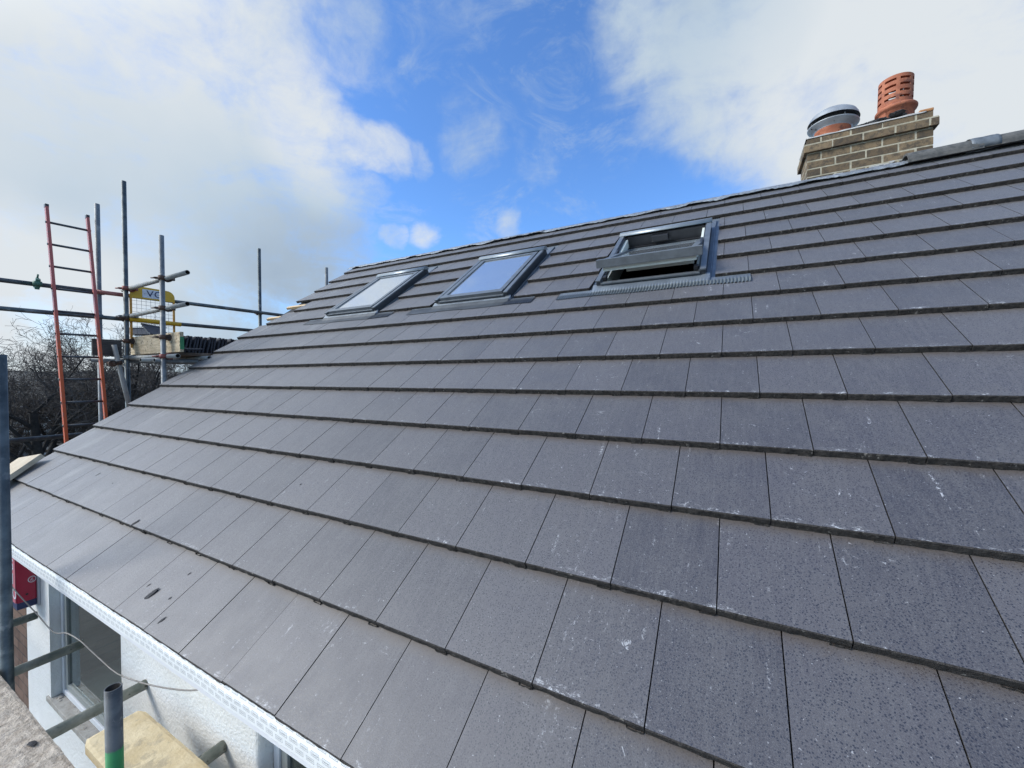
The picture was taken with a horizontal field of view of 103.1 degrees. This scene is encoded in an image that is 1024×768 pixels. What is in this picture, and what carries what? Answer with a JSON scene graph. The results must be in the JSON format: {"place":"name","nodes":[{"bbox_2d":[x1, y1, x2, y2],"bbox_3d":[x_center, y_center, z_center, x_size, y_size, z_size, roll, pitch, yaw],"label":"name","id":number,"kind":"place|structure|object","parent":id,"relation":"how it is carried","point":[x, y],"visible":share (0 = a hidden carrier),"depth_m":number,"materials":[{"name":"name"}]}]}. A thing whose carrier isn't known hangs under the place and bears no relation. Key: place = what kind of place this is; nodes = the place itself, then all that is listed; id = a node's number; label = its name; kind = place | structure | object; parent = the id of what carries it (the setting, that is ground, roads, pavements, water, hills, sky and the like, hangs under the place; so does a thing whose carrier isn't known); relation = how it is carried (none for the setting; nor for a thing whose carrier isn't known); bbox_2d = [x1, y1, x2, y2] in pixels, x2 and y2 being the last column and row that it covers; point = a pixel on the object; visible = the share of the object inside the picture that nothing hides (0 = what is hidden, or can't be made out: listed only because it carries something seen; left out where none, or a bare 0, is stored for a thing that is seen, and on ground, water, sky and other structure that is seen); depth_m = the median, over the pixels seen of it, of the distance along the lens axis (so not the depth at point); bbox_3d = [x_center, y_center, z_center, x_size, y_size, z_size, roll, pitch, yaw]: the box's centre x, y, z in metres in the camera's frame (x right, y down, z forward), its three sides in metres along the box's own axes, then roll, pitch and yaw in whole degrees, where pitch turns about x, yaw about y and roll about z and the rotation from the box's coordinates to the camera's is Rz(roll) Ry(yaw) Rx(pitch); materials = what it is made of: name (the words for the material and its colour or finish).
{"place":"outdoors","nodes":[
{"label":"outdoors","id":0,"kind":"place"},
{"bbox_2d":[8,370,179,452],"bbox_3d":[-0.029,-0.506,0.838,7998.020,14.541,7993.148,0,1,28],"label":"ground","id":1,"kind":"structure","parent":0,"point":[58,381],"depth_m":133.62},
{"bbox_2d":[9,403,59,437],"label":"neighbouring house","id":2,"kind":"structure","parent":1,"relation":"on","point":[23,426],"depth_m":39.68,"materials":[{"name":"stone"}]},
{"bbox_2d":[8,306,95,458],"bbox_3d":[-21.318,1.214,16.944,6.447,9.634,7.625,1,1,42],"label":"bare tree","id":3,"kind":"object","parent":1,"relation":"on","point":[42,386],"visible":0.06,"depth_m":17.63,"materials":[{"name":"brown plant"}]},
{"bbox_2d":[0,314,154,461],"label":"bare tree","id":4,"kind":"object","parent":1,"relation":"on","point":[35,447],"visible":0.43,"depth_m":12.97,"materials":[{"name":"brown plant"}]},
{"bbox_2d":[8,332,157,462],"bbox_3d":[-17.443,2.001,15.376,7.833,8.076,6.581,0,1,19],"label":"bare tree","id":5,"kind":"object","parent":1,"relation":"on","point":[12,447],"visible":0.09,"depth_m":15.20,"materials":[{"name":"brown plant"}]},
{"bbox_2d":[8,316,183,445],"bbox_3d":[-15.576,1.639,16.162,7.019,8.774,7.368,0,1,26],"label":"bare tree","id":6,"kind":"object","parent":1,"relation":"on","point":[116,377],"visible":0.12,"depth_m":14.83,"materials":[{"name":"brown plant"}]},
{"bbox_2d":[9,337,190,444],"bbox_3d":[-14.547,1.797,16.309,7.092,8.445,6.755,0,1,-16],"label":"bare tree","id":7,"kind":"object","parent":1,"relation":"on","point":[153,387],"visible":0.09,"depth_m":15.15,"materials":[{"name":"brown plant"}]},
{"bbox_2d":[0,354,226,767],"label":"scaffold","id":8,"kind":"object","parent":1,"relation":"on","point":[116,696],"visible":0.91,"depth_m":2.11,"materials":[{"name":"grey metal"}]},
{"bbox_2d":[0,675,74,767],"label":"scaffold board","id":9,"kind":"object","parent":8,"relation":"on","point":[21,727],"visible":1,"depth_m":1.70,"materials":[{"name":"grey wood"}]},
{"bbox_2d":[26,740,36,746],"bbox_3d":[-1.977,1.482,1.675,0.043,0.010,0.021,0,1,12],"label":"tile flake","id":10,"kind":"object","parent":9,"relation":"on","point":[32,743],"visible":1,"depth_m":1.67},
{"bbox_2d":[85,711,209,767],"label":"scaffold board","id":11,"kind":"object","parent":8,"relation":"on","point":[150,741],"visible":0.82,"depth_m":1.66,"materials":[{"name":"yellow wood"}]},
{"bbox_2d":[21,318,216,434],"bbox_3d":[-17.648,1.370,19.480,7.736,9.213,7.370,0,1,22],"label":"bare tree","id":12,"kind":"object","parent":1,"relation":"on","point":[87,322],"visible":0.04,"depth_m":18.55,"materials":[{"name":"brown plant"}]},
{"bbox_2d":[0,180,327,442],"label":"scaffold","id":13,"kind":"object","parent":1,"relation":"on","point":[163,358],"visible":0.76,"depth_m":4.86,"materials":[{"name":"grey metal"}]},
{"bbox_2d":[44,203,107,442],"bbox_3d":[-4.758,0.256,4.522,0.863,4.532,0.359,0,1,28],"label":"ladder","id":14,"kind":"object","parent":13,"relation":"on","point":[59,355],"visible":0.66,"depth_m":4.54,"materials":[{"name":"metal"}]},
{"bbox_2d":[91,339,121,356],"bbox_3d":[-4.849,-0.434,4.865,0.032,0.200,0.263,0,1,28],"label":"dark roof tile","id":15,"kind":"object","parent":13,"relation":"on","point":[107,347],"visible":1,"depth_m":4.85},
{"bbox_2d":[129,287,180,347],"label":"loading gate","id":16,"kind":"structure","parent":13,"relation":"attached to","point":[141,293],"depth_m":5.18,"materials":[{"name":"yellow metal"}]},
{"bbox_2d":[131,332,183,354],"bbox_3d":[-4.225,-0.472,4.819,1.269,0.225,0.040,0,1,28],"label":"scaffold board","id":17,"kind":"object","parent":13,"relation":"on","point":[146,344],"visible":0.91,"depth_m":4.79,"materials":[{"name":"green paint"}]},
{"bbox_2d":[122,327,147,335],"bbox_3d":[-4.829,-0.675,5.254,0.330,0.032,0.210,22,16,23],"label":"spare roof tile","id":18,"kind":"object","parent":17,"relation":"on","point":[137,330],"visible":0.64,"depth_m":5.23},
{"bbox_2d":[141,323,166,334],"bbox_3d":[-4.404,-0.657,5.027,0.330,0.032,0.210,32,10,28],"label":"spare roof tile","id":19,"kind":"object","parent":17,"relation":"on","point":[151,329],"visible":0.55,"depth_m":5.00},
{"bbox_2d":[171,352,212,355],"bbox_3d":[-3.282,-0.371,5.862,0.225,0.034,2.670,0,1,28],"label":"walkway board","id":20,"kind":"object","parent":13,"relation":"on","point":[193,354],"visible":0.14,"depth_m":4.77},
{"bbox_2d":[184,348,202,350],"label":"spare roof tile","id":21,"kind":"object","parent":20,"relation":"on","point":[192,349],"visible":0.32,"depth_m":4.72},
{"bbox_3d":[-3.696,-0.373,6.086,0.225,0.034,2.670,0,1,28],"label":"walkway board","id":22,"kind":"object","parent":13,"relation":"on","visible":0},
{"bbox_2d":[184,335,189,351],"bbox_3d":[-4.130,-0.492,5.067,0.330,0.210,0.032,1,-11,28],"label":"spare roof tile","id":23,"kind":"object","parent":22,"relation":"on","point":[186,339],"visible":0.25,"depth_m":4.99,"materials":[{"name":"black tile"}]},
{"bbox_2d":[186,336,192,352],"bbox_3d":[-4.120,-0.489,5.107,0.330,0.210,0.032,0,-8,27],"label":"spare roof tile","id":24,"kind":"object","parent":22,"relation":"on","point":[189,342],"visible":0.27,"depth_m":5.03,"materials":[{"name":"black tile"}]},
{"bbox_2d":[190,336,196,352],"bbox_3d":[-4.099,-0.490,5.141,0.330,0.210,0.032,0,-11,26],"label":"spare roof tile","id":25,"kind":"object","parent":22,"relation":"on","point":[194,339],"visible":0.32,"depth_m":5.07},
{"bbox_2d":[197,337,202,352],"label":"spare roof tile","id":26,"kind":"object","parent":22,"relation":"on","point":[200,342],"visible":0.27,"depth_m":5.12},
{"bbox_2d":[204,337,211,352],"bbox_3d":[-4.008,-0.496,5.274,0.330,0.210,0.032,0,-12,29],"label":"spare roof tile","id":27,"kind":"object","parent":22,"relation":"on","point":[207,345],"visible":0.29,"depth_m":5.20,"materials":[{"name":"black tile"}]},
{"bbox_2d":[208,337,213,353],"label":"spare roof tile","id":28,"kind":"object","parent":22,"relation":"on","point":[210,347],"visible":0.2,"depth_m":5.24,"materials":[{"name":"black tile"}]},
{"bbox_2d":[212,338,215,353],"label":"spare roof tile","id":29,"kind":"object","parent":22,"relation":"on","point":[214,344],"visible":0.34,"depth_m":5.26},
{"bbox_2d":[215,338,220,350],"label":"spare roof tile","id":30,"kind":"object","parent":22,"relation":"on","point":[218,341],"visible":0.25,"depth_m":5.31,"materials":[{"name":"black tile"}]},
{"bbox_2d":[219,338,224,348],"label":"spare roof tile","id":31,"kind":"object","parent":22,"relation":"on","point":[222,343],"visible":0.25,"depth_m":5.33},
{"bbox_3d":[-3.489,-0.372,5.974,0.225,0.034,2.670,0,1,28],"label":"walkway board","id":32,"kind":"object","parent":13,"relation":"on","visible":0},
{"bbox_2d":[194,336,199,352],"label":"spare roof tile","id":33,"kind":"object","parent":32,"relation":"on","point":[197,341],"visible":0.29,"depth_m":5.08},
{"bbox_2d":[200,337,206,352],"bbox_3d":[-4.040,-0.491,5.246,0.330,0.210,0.032,1,-10,30],"label":"spare roof tile","id":34,"kind":"object","parent":32,"relation":"on","point":[204,339],"visible":0.25,"depth_m":5.16,"materials":[{"name":"black tile"}]},
{"bbox_2d":[10,72,1023,767],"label":"house","id":35,"kind":"structure","parent":1,"relation":"on","point":[732,480],"depth_m":1.72,"materials":[{"name":"tile"}]},
{"bbox_2d":[12,558,40,610],"bbox_3d":[-3.445,1.312,2.869,0.180,0.505,0.112,0,1,28],"label":"alarm box","id":36,"kind":"object","parent":35,"relation":"attached to","point":[26,583],"visible":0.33,"depth_m":2.83,"materials":[{"name":"red plastic"}]},
{"bbox_2d":[10,454,44,480],"bbox_3d":[-4.322,0.841,3.362,0.315,0.447,0.590,0,1,9],"label":"plank","id":37,"kind":"object","parent":35,"relation":"on","point":[20,465],"visible":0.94,"depth_m":3.51,"materials":[{"name":"beige wood"}]},
{"bbox_2d":[46,592,121,743],"bbox_3d":[-2.598,1.648,2.713,1.240,1.116,0.432,0,1,28],"label":"window","id":38,"kind":"structure","parent":35,"relation":"in","point":[85,678],"depth_m":2.67,"materials":[{"name":"white plastic"}]},
{"bbox_2d":[13,587,197,690],"bbox_3d":[-2.147,1.144,1.989,2.407,0.388,0.069,0,1,25],"label":"cable","id":39,"kind":"object","parent":35,"relation":"attached to","point":[83,643],"visible":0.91,"depth_m":1.95,"materials":[{"name":"grey plastic"}]},
{"bbox_2d":[144,588,158,598],"bbox_3d":[-1.635,0.951,1.846,0.055,0.035,0.026,-1,1,-34],"label":"tile chip","id":40,"kind":"object","parent":35,"relation":"on","point":[151,593],"visible":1,"depth_m":1.84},
{"bbox_2d":[274,745,305,767],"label":"window","id":41,"kind":"structure","parent":35,"relation":"in","point":[282,759],"depth_m":1.64,"materials":[{"name":"white plastic"}]},
{"bbox_2d":[303,265,440,324],"bbox_3d":[-1.587,-1.076,4.948,1.360,0.903,1.184,0,1,28],"label":"roof window","id":42,"kind":"structure","parent":35,"relation":"in","point":[367,302],"depth_m":4.72,"materials":[{"name":"grey glass"}]},
{"bbox_2d":[406,245,558,314],"bbox_3d":[-0.171,-1.067,4.182,1.360,0.903,1.182,0,1,28],"label":"roof window","id":43,"kind":"structure","parent":35,"relation":"in","point":[495,279],"depth_m":3.94,"materials":[{"name":"blue glass"}]},
{"bbox_2d":[556,217,750,299],"bbox_3d":[1.218,-1.059,3.428,1.340,0.903,1.185,0,1,28],"label":"roof window","id":44,"kind":"structure","parent":35,"relation":"in","point":[682,243],"depth_m":3.09,"materials":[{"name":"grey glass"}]},
{"bbox_2d":[0,0,1023,371],"label":"sky","id":45,"kind":"structure","parent":0,"point":[313,135],"materials":[{"name":"blue"}]}
]}

